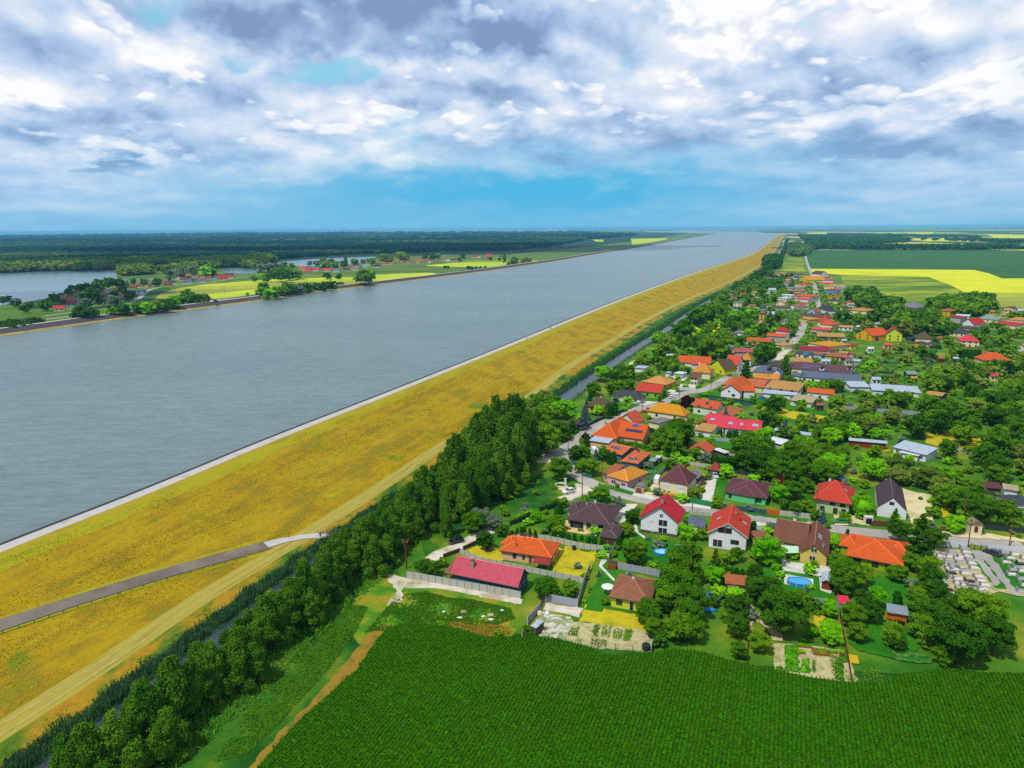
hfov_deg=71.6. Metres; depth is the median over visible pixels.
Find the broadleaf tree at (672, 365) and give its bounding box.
[664,358,682,372]
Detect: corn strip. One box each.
[806,250,1023,258]
[807,255,1023,277]
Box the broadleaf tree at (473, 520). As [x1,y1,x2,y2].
[460,511,484,532]
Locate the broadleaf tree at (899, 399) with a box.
[889,395,911,409]
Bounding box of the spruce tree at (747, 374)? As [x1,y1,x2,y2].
[740,360,751,378]
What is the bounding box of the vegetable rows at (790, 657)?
[783,644,799,670]
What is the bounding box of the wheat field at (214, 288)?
[155,280,362,298]
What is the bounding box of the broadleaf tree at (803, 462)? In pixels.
[793,457,811,475]
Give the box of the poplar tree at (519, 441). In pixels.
[510,419,530,474]
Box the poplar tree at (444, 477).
[438,463,459,512]
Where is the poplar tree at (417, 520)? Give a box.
[409,502,425,542]
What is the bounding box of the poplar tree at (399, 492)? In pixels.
[394,486,404,500]
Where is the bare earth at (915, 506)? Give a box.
[902,488,933,522]
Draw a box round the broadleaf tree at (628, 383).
[619,378,635,389]
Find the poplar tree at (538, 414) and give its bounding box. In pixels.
[534,406,542,432]
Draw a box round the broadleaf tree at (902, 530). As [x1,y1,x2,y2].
[887,520,913,540]
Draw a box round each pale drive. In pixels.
[616,504,636,522]
[643,483,659,495]
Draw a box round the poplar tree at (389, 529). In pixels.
[380,520,403,562]
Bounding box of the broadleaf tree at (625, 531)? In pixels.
[621,522,634,534]
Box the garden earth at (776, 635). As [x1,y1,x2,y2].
[749,605,782,640]
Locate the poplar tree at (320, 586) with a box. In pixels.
[310,563,327,609]
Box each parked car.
[448,535,464,544]
[562,487,574,493]
[711,472,718,477]
[832,517,848,523]
[982,548,1002,556]
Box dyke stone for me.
[0,233,714,333]
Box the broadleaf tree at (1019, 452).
[1009,444,1023,458]
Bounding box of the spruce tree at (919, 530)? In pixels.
[904,513,934,557]
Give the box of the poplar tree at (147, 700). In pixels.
[129,677,164,739]
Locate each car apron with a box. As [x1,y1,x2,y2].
[834,515,847,524]
[848,516,868,525]
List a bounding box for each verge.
[0,235,779,558]
[137,287,176,302]
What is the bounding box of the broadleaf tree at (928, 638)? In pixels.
[922,624,945,647]
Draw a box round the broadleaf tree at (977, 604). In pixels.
[955,588,1012,620]
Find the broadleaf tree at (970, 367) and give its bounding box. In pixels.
[963,365,979,372]
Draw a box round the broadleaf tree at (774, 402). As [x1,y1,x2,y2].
[764,394,785,410]
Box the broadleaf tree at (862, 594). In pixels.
[854,588,875,605]
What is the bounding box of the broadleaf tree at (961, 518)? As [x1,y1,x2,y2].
[945,513,966,530]
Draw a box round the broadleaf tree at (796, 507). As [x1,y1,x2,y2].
[788,502,803,512]
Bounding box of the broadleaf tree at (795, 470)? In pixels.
[778,460,806,480]
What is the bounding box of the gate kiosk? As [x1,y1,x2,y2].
[863,515,873,524]
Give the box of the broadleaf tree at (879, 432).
[867,427,885,438]
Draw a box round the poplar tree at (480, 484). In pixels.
[472,469,491,508]
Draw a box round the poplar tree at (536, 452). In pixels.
[526,408,542,458]
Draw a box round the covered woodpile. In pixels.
[704,607,717,612]
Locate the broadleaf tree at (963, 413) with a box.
[951,405,982,422]
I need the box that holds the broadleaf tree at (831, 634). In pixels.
[820,626,844,644]
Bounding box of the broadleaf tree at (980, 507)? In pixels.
[961,496,1001,521]
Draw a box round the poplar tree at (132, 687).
[118,679,141,716]
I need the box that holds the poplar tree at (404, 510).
[394,491,419,536]
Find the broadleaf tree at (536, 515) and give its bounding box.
[530,509,544,521]
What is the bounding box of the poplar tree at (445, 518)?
[439,494,452,537]
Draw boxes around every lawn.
[468,546,502,560]
[540,507,598,543]
[552,548,595,575]
[554,546,587,576]
[560,589,574,598]
[573,495,610,503]
[580,604,645,630]
[584,561,661,611]
[598,483,633,494]
[615,525,675,568]
[691,474,705,498]
[692,324,719,334]
[714,475,728,501]
[744,511,807,521]
[762,564,830,598]
[848,622,920,656]
[869,576,912,605]
[925,432,979,446]
[940,502,949,517]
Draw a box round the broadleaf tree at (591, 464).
[578,457,600,473]
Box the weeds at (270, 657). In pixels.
[155,419,566,767]
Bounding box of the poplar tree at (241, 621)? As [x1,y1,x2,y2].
[230,613,249,633]
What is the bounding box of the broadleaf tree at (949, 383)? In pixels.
[941,375,956,391]
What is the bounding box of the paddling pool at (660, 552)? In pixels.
[654,548,666,555]
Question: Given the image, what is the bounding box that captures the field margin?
[269,633,898,744]
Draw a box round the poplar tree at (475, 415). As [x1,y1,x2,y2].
[468,412,482,424]
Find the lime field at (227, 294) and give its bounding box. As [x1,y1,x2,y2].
[208,290,255,298]
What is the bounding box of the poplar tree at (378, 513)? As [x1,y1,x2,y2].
[373,508,383,523]
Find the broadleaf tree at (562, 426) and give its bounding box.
[549,420,570,438]
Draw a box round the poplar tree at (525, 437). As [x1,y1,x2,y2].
[510,419,531,460]
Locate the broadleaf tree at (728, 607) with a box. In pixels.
[721,593,741,614]
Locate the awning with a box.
[781,546,798,552]
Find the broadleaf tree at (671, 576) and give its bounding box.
[651,562,704,594]
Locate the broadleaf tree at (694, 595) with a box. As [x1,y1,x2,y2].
[672,580,712,611]
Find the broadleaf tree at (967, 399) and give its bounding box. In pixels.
[963,397,988,403]
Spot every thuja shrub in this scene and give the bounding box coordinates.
[554,506,559,515]
[557,502,563,514]
[565,533,570,539]
[569,419,576,433]
[572,533,576,541]
[585,536,590,543]
[588,391,592,400]
[592,536,596,544]
[604,404,611,418]
[606,452,611,463]
[610,451,616,464]
[612,402,618,415]
[616,536,621,548]
[626,365,634,378]
[712,455,718,463]
[717,428,723,436]
[723,346,731,358]
[726,430,731,437]
[732,430,738,436]
[734,567,739,574]
[739,568,744,574]
[745,569,751,575]
[750,521,756,529]
[892,590,904,605]
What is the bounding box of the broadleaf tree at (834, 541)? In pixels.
[830,535,840,548]
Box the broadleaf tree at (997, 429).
[987,424,1010,440]
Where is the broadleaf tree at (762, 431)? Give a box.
[753,428,770,440]
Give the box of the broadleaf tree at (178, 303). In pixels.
[168,297,181,306]
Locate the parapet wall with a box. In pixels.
[0,235,778,544]
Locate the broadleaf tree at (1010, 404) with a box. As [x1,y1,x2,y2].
[1001,400,1023,413]
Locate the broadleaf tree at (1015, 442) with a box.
[1005,439,1023,454]
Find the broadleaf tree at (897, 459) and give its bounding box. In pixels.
[883,453,915,470]
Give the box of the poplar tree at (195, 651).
[183,640,208,688]
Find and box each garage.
[635,482,647,493]
[707,462,721,475]
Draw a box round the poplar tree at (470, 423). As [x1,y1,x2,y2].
[467,414,476,430]
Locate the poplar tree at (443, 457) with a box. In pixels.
[437,442,458,473]
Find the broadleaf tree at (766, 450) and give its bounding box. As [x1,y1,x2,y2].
[756,445,774,465]
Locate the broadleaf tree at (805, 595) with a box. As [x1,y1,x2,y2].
[790,589,813,605]
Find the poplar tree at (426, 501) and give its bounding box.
[418,487,439,530]
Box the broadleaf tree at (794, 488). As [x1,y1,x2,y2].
[782,479,804,499]
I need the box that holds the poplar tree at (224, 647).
[218,643,245,693]
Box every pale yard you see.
[543,603,582,616]
[631,401,656,405]
[678,384,694,387]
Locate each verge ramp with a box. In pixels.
[0,539,263,618]
[0,552,267,633]
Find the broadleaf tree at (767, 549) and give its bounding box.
[752,532,787,563]
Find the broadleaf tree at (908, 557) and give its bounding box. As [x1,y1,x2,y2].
[901,550,919,570]
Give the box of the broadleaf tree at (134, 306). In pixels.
[130,300,143,311]
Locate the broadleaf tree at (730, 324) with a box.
[722,320,737,330]
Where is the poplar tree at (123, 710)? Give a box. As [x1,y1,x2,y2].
[117,705,142,749]
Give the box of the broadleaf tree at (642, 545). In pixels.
[625,540,648,558]
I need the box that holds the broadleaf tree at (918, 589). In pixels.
[905,585,929,598]
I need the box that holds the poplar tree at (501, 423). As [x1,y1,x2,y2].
[493,413,511,439]
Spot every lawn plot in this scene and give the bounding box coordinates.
[709,391,765,402]
[710,439,731,448]
[784,405,826,415]
[908,400,919,410]
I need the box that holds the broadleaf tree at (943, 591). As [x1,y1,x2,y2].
[924,582,951,599]
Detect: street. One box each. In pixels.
[545,256,820,457]
[557,451,1023,546]
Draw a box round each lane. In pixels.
[128,276,250,302]
[426,527,494,560]
[535,456,551,460]
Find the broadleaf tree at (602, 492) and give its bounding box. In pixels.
[592,486,609,498]
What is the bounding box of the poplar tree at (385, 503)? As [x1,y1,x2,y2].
[376,494,394,511]
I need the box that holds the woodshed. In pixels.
[608,560,616,569]
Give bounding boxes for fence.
[406,571,520,598]
[443,547,459,557]
[459,548,582,582]
[463,541,477,549]
[509,530,537,538]
[510,514,530,525]
[526,636,650,651]
[527,602,540,624]
[538,534,577,547]
[540,503,557,511]
[545,594,576,606]
[577,542,602,550]
[577,562,590,606]
[583,472,591,477]
[587,409,624,424]
[618,562,663,576]
[620,485,634,492]
[648,459,678,485]
[677,387,695,390]
[687,461,709,466]
[688,497,711,506]
[689,511,709,515]
[709,396,750,405]
[714,436,728,441]
[729,505,766,513]
[733,470,757,475]
[779,510,811,518]
[837,591,852,681]
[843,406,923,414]
[871,521,889,525]
[873,370,893,373]
[939,541,967,547]
[953,448,974,454]
[983,524,1023,532]
[988,544,1023,552]
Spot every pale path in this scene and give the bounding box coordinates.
[599,553,614,580]
[634,524,644,538]
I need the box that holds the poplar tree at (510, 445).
[496,426,518,477]
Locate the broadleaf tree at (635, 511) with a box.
[625,508,639,519]
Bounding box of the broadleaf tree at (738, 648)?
[730,639,748,657]
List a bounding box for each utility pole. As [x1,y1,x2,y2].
[402,541,407,568]
[967,519,973,547]
[1009,520,1013,545]
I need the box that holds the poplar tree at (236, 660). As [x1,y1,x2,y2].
[223,637,256,691]
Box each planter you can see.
[796,648,805,654]
[797,642,811,648]
[811,647,830,656]
[829,649,844,654]
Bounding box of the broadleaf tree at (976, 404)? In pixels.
[966,397,989,412]
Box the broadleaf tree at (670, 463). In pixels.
[662,458,676,469]
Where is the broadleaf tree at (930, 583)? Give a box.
[914,578,942,597]
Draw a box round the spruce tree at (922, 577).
[916,560,933,598]
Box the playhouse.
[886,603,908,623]
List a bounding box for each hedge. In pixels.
[513,510,532,519]
[538,499,557,510]
[616,440,651,450]
[649,435,685,443]
[709,395,768,405]
[871,375,898,380]
[906,343,941,348]
[957,349,981,358]
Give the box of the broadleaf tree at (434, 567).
[426,560,441,575]
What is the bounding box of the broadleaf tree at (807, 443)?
[786,436,816,448]
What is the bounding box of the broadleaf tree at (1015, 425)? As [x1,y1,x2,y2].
[1003,414,1023,438]
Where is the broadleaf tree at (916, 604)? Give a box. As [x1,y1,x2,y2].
[905,591,933,616]
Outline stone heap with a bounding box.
[546,622,557,627]
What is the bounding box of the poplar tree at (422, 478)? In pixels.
[413,460,438,524]
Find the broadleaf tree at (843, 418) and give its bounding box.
[832,414,858,425]
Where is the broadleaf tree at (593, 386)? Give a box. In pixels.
[585,381,601,395]
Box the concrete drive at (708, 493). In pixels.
[702,477,716,501]
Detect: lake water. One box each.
[0,270,153,305]
[219,268,255,273]
[276,257,373,265]
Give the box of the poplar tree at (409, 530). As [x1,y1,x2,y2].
[400,519,416,544]
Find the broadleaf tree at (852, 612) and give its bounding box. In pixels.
[838,601,868,622]
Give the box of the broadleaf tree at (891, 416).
[881,410,901,424]
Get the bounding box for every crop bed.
[784,645,799,672]
[800,658,811,672]
[835,657,843,680]
[891,651,932,662]
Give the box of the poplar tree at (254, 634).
[244,622,268,656]
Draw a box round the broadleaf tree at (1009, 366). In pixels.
[994,361,1014,373]
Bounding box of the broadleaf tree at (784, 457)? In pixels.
[775,453,792,461]
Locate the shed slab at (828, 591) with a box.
[819,577,832,593]
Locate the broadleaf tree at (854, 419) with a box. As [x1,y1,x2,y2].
[845,413,857,423]
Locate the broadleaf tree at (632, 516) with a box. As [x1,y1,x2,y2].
[623,510,638,521]
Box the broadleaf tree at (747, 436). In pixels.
[727,430,774,456]
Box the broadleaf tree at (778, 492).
[768,483,790,500]
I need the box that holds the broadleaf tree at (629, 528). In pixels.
[621,522,634,536]
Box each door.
[528,556,531,563]
[629,601,633,610]
[636,487,641,493]
[866,518,871,523]
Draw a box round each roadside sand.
[775,336,797,360]
[942,531,1023,541]
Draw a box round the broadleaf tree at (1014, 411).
[1001,408,1023,422]
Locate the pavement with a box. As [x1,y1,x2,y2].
[632,493,710,508]
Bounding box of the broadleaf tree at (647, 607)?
[634,596,662,621]
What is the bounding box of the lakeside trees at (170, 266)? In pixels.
[0,251,531,327]
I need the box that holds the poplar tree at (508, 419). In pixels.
[504,411,512,437]
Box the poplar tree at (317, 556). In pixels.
[310,552,320,567]
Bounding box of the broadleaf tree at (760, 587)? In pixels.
[748,581,769,607]
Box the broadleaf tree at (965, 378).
[957,373,975,384]
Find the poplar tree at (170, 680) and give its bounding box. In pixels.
[154,654,196,730]
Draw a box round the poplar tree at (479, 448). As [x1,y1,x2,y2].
[476,445,494,495]
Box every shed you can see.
[530,619,543,635]
[635,365,648,371]
[648,457,657,466]
[655,455,660,462]
[688,516,705,533]
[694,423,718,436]
[725,573,747,593]
[731,330,743,335]
[769,436,787,447]
[774,428,811,437]
[815,598,825,610]
[820,570,831,589]
[836,595,849,611]
[841,356,850,360]
[848,438,887,448]
[852,359,860,364]
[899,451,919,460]
[905,337,914,341]
[926,391,947,399]
[976,481,1002,494]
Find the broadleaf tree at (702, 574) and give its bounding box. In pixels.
[700,569,711,581]
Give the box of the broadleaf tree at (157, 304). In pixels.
[148,299,165,311]
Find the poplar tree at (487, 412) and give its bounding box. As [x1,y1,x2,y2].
[478,404,495,437]
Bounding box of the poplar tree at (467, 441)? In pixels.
[460,430,474,461]
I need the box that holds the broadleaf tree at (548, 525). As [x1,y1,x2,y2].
[545,517,557,528]
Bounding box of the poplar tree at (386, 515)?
[377,510,393,525]
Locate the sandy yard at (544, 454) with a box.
[536,451,550,462]
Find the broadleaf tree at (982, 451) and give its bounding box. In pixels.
[968,440,1003,467]
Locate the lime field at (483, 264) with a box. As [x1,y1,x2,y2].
[425,262,506,266]
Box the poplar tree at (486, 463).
[472,444,497,504]
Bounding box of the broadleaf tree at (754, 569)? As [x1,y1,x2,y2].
[747,564,763,575]
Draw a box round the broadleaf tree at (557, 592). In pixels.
[548,585,559,595]
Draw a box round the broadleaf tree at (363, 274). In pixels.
[353,267,375,282]
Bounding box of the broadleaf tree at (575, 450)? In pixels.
[567,444,580,459]
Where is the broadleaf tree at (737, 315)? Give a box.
[727,310,744,320]
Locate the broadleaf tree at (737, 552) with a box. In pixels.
[729,547,745,558]
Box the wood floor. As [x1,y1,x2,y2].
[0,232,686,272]
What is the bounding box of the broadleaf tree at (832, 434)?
[821,427,843,444]
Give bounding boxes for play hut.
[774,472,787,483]
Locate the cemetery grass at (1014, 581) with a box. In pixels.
[968,550,1023,588]
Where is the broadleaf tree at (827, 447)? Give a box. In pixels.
[818,441,838,456]
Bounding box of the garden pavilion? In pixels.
[599,523,623,545]
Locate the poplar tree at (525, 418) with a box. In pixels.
[522,412,537,467]
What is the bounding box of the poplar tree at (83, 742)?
[65,719,113,767]
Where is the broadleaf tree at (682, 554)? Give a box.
[664,538,703,575]
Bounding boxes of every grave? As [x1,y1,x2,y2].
[935,552,945,557]
[945,568,956,573]
[946,548,956,553]
[952,575,963,580]
[952,579,963,584]
[953,554,963,559]
[954,559,965,564]
[958,565,969,570]
[959,569,970,574]
[960,548,971,553]
[962,552,972,557]
[963,576,974,582]
[966,559,977,564]
[968,564,979,569]
[972,572,983,578]
[974,576,986,582]
[976,584,988,590]
[978,581,990,586]
[1000,558,1011,563]
[1004,554,1015,559]
[1006,570,1015,575]
[1007,565,1016,570]
[1009,550,1018,555]
[1011,563,1023,568]
[1015,559,1023,564]
[1015,574,1023,579]
[1015,586,1023,591]
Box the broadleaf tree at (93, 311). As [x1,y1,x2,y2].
[85,306,99,317]
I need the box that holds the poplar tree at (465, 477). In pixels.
[453,462,478,507]
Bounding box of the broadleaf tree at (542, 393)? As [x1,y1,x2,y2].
[537,389,552,399]
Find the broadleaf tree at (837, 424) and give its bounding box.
[831,420,848,440]
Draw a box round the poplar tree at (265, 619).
[251,592,287,649]
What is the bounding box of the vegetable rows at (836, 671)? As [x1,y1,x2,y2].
[828,652,844,678]
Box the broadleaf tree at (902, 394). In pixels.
[897,391,907,396]
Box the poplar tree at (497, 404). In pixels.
[488,391,507,422]
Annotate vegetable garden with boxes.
[566,621,652,651]
[773,643,840,680]
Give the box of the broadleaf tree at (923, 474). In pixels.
[910,461,941,487]
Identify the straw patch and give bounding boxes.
[457,621,516,636]
[843,663,857,681]
[848,654,858,663]
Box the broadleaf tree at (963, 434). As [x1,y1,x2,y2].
[949,424,978,444]
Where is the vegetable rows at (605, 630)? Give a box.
[600,622,610,637]
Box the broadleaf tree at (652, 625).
[643,614,664,634]
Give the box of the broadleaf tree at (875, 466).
[857,457,886,479]
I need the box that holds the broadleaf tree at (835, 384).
[828,378,842,390]
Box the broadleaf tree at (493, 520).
[484,513,502,529]
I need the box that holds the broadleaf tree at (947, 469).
[934,465,957,479]
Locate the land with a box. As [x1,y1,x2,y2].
[0,232,708,326]
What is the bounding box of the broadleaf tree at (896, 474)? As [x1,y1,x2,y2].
[884,465,909,482]
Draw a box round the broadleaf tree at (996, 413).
[978,404,1007,425]
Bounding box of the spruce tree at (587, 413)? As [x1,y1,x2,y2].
[585,406,590,420]
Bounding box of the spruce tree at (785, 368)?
[781,357,791,374]
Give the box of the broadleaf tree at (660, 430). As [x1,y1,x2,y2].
[651,424,678,443]
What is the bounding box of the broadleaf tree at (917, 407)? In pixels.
[912,397,922,409]
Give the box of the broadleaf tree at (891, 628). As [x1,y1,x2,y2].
[880,620,904,644]
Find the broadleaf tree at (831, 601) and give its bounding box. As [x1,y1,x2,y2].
[821,598,835,608]
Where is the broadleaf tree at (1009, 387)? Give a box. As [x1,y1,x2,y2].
[997,383,1018,394]
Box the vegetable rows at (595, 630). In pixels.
[592,624,599,636]
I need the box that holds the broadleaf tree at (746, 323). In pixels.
[739,318,753,328]
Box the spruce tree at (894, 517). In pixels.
[886,508,900,530]
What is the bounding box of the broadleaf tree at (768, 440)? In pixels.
[762,436,775,449]
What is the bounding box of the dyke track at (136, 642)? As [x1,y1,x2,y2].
[0,238,782,742]
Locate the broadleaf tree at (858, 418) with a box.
[855,415,864,424]
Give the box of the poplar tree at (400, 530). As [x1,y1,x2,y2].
[390,514,409,550]
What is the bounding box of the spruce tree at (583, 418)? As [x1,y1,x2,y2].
[578,407,589,429]
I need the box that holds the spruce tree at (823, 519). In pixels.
[818,509,827,523]
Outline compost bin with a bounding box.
[642,642,649,651]
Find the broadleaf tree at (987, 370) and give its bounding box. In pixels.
[979,366,997,377]
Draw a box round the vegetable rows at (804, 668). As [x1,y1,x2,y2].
[801,658,810,671]
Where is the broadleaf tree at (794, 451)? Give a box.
[784,440,809,459]
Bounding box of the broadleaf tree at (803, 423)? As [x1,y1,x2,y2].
[794,417,811,430]
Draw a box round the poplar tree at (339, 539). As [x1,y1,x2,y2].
[327,530,346,552]
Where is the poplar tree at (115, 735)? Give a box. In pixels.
[96,707,145,767]
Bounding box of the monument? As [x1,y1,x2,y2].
[555,478,566,486]
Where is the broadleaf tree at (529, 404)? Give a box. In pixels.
[525,402,534,407]
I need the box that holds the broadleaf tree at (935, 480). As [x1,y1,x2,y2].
[927,476,956,492]
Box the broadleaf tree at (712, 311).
[699,304,718,319]
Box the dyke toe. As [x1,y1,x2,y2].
[0,235,785,765]
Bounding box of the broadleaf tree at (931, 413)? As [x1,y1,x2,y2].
[923,408,948,418]
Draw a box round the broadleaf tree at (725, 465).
[720,463,732,473]
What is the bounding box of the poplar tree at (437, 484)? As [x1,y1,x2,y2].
[432,477,442,521]
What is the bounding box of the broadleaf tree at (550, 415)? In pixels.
[533,405,560,423]
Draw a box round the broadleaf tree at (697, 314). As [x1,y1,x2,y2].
[684,307,709,322]
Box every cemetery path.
[969,550,999,585]
[977,550,1021,595]
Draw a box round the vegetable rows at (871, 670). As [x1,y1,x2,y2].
[862,665,883,681]
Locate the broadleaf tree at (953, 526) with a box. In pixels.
[945,521,963,532]
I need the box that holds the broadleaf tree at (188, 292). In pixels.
[179,288,194,297]
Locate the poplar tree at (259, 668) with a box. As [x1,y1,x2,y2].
[235,642,272,691]
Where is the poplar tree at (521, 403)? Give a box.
[514,388,525,414]
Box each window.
[570,520,582,527]
[608,564,615,569]
[616,599,621,604]
[658,519,666,526]
[658,527,666,533]
[713,539,721,546]
[718,526,731,533]
[730,540,738,544]
[851,557,860,563]
[871,561,878,567]
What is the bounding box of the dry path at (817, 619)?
[814,615,825,634]
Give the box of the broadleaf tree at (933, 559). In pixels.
[915,555,944,572]
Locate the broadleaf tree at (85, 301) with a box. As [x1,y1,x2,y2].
[77,297,95,307]
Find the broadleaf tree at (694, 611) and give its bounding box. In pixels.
[676,599,706,619]
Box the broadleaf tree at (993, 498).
[987,496,1001,509]
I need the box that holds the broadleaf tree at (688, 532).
[675,522,696,539]
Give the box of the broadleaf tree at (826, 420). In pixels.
[817,416,834,427]
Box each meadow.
[150,561,400,767]
[754,406,825,422]
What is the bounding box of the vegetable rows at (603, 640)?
[591,637,606,645]
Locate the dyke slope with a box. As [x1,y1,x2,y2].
[0,234,784,719]
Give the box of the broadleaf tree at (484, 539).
[475,531,493,548]
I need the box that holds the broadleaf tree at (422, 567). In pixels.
[413,558,430,572]
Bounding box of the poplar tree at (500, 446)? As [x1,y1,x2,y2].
[490,430,516,492]
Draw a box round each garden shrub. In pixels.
[661,535,668,540]
[771,561,782,570]
[815,397,823,402]
[903,578,918,587]
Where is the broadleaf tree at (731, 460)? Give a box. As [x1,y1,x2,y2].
[720,455,738,466]
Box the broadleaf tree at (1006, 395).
[994,389,1022,404]
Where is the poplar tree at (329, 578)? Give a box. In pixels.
[318,552,345,602]
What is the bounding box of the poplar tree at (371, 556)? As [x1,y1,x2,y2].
[360,534,391,575]
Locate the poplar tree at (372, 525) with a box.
[365,512,382,564]
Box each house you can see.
[53,305,65,310]
[58,293,66,296]
[65,300,78,305]
[129,285,136,288]
[132,289,142,293]
[164,282,172,286]
[183,280,191,283]
[219,276,227,279]
[323,268,330,271]
[444,556,529,591]
[499,533,560,569]
[565,418,582,427]
[565,499,621,531]
[587,396,612,412]
[589,416,652,447]
[603,463,648,487]
[606,443,650,468]
[608,574,655,610]
[611,389,646,402]
[622,410,644,423]
[635,383,667,397]
[639,493,685,536]
[642,376,676,389]
[647,402,690,418]
[647,417,671,428]
[659,463,696,495]
[673,371,687,378]
[678,355,710,366]
[687,440,729,456]
[690,360,708,368]
[690,373,702,385]
[691,362,713,378]
[692,398,724,415]
[695,413,738,433]
[707,504,750,549]
[710,359,737,374]
[716,406,744,416]
[720,375,755,398]
[722,377,737,387]
[723,477,773,505]
[724,418,762,434]
[727,354,743,371]
[733,301,742,306]
[733,348,752,356]
[743,351,752,366]
[746,337,772,343]
[747,378,770,392]
[750,516,829,565]
[753,365,783,379]
[753,373,779,379]
[762,380,805,398]
[767,332,786,342]
[771,362,794,370]
[772,306,790,310]
[775,327,790,338]
[775,342,795,349]
[776,300,784,305]
[777,297,789,301]
[782,294,794,298]
[786,287,806,289]
[786,304,808,309]
[789,290,808,293]
[790,357,812,362]
[790,394,818,407]
[791,361,856,373]
[791,372,802,380]
[794,297,817,302]
[795,283,811,286]
[795,294,819,297]
[795,350,814,357]
[796,302,808,305]
[798,313,826,317]
[799,276,824,281]
[799,317,820,322]
[800,345,828,352]
[800,370,861,381]
[807,307,820,313]
[807,387,835,400]
[808,340,850,350]
[811,271,827,276]
[812,327,830,331]
[813,352,826,358]
[813,477,855,514]
[814,316,833,320]
[814,403,824,410]
[816,332,844,340]
[817,282,837,285]
[817,317,829,325]
[818,305,835,313]
[820,319,839,328]
[820,359,830,363]
[822,279,833,281]
[824,285,834,288]
[824,353,844,360]
[825,289,840,292]
[826,291,836,294]
[828,294,838,298]
[828,299,840,303]
[829,348,835,352]
[838,351,848,355]
[839,325,854,330]
[839,533,908,571]
[844,358,852,364]
[845,381,870,391]
[846,343,857,349]
[848,307,874,314]
[848,351,855,356]
[856,327,886,340]
[866,347,873,352]
[869,383,921,397]
[870,377,881,383]
[875,477,906,519]
[882,343,892,348]
[885,326,902,341]
[893,440,938,461]
[903,371,916,377]
[905,301,923,308]
[908,376,917,382]
[912,341,926,346]
[913,331,931,341]
[923,358,933,364]
[926,342,936,347]
[937,357,944,362]
[940,309,955,315]
[949,315,967,322]
[949,328,970,336]
[951,357,959,362]
[956,334,979,347]
[958,326,978,331]
[962,318,986,326]
[974,352,1011,362]
[979,314,1000,322]
[989,374,998,380]
[991,494,1023,512]
[995,321,1023,328]
[1002,308,1012,312]
[1002,483,1018,494]
[1007,317,1023,322]
[1018,344,1023,351]
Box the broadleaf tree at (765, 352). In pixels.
[750,343,777,364]
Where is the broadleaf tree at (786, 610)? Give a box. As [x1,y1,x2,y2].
[755,587,814,634]
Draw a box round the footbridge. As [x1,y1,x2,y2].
[316,529,340,538]
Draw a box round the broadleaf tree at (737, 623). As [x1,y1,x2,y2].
[722,611,749,636]
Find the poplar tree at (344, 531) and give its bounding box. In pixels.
[339,524,352,545]
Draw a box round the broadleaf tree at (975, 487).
[961,480,987,494]
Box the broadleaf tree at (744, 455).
[735,440,764,471]
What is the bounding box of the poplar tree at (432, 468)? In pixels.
[428,462,437,472]
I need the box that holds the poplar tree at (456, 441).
[445,428,466,469]
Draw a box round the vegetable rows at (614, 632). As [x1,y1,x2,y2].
[613,628,621,638]
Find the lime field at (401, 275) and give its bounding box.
[376,273,434,277]
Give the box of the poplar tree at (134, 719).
[120,701,148,751]
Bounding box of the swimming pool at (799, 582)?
[786,574,811,587]
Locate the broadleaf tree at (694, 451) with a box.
[686,447,700,458]
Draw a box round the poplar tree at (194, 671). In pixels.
[180,655,212,717]
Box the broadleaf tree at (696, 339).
[690,335,704,347]
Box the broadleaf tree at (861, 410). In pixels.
[851,405,875,416]
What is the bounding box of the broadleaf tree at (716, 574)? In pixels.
[704,565,724,584]
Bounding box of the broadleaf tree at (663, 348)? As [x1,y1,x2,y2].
[656,342,672,355]
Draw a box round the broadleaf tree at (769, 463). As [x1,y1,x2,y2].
[758,456,786,479]
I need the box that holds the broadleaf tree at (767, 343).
[755,341,778,355]
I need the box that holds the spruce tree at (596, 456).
[593,449,598,460]
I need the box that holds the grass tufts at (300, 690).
[214,602,367,760]
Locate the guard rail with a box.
[0,555,245,632]
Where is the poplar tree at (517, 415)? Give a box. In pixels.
[510,407,531,461]
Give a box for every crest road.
[0,234,781,551]
[3,236,694,327]
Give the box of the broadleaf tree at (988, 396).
[975,390,998,403]
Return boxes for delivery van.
[653,474,661,483]
[668,390,678,394]
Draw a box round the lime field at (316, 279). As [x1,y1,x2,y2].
[229,277,397,283]
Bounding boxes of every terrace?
[563,520,590,534]
[782,558,830,575]
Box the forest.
[0,231,637,260]
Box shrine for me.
[965,517,983,535]
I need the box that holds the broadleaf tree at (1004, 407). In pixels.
[982,403,1009,418]
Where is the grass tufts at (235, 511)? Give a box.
[0,369,523,663]
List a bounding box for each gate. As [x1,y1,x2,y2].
[604,546,612,552]
[767,509,778,514]
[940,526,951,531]
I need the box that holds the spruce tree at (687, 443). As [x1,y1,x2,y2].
[685,438,690,447]
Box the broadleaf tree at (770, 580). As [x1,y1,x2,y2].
[744,573,782,599]
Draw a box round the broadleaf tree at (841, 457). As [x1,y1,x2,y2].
[823,452,848,469]
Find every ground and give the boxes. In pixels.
[0,226,1023,577]
[347,573,510,643]
[391,255,1023,673]
[420,464,562,554]
[934,548,1023,595]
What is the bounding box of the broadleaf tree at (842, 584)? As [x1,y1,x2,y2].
[828,576,854,595]
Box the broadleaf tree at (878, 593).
[868,585,890,603]
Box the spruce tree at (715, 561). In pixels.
[708,548,722,569]
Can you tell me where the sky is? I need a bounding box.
[0,0,1023,232]
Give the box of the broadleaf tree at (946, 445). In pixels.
[938,438,958,456]
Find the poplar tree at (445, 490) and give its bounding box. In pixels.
[436,483,457,515]
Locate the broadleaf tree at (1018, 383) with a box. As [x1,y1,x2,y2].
[1003,380,1023,393]
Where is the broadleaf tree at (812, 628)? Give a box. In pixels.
[804,623,817,635]
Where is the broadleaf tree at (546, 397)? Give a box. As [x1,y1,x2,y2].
[543,394,552,402]

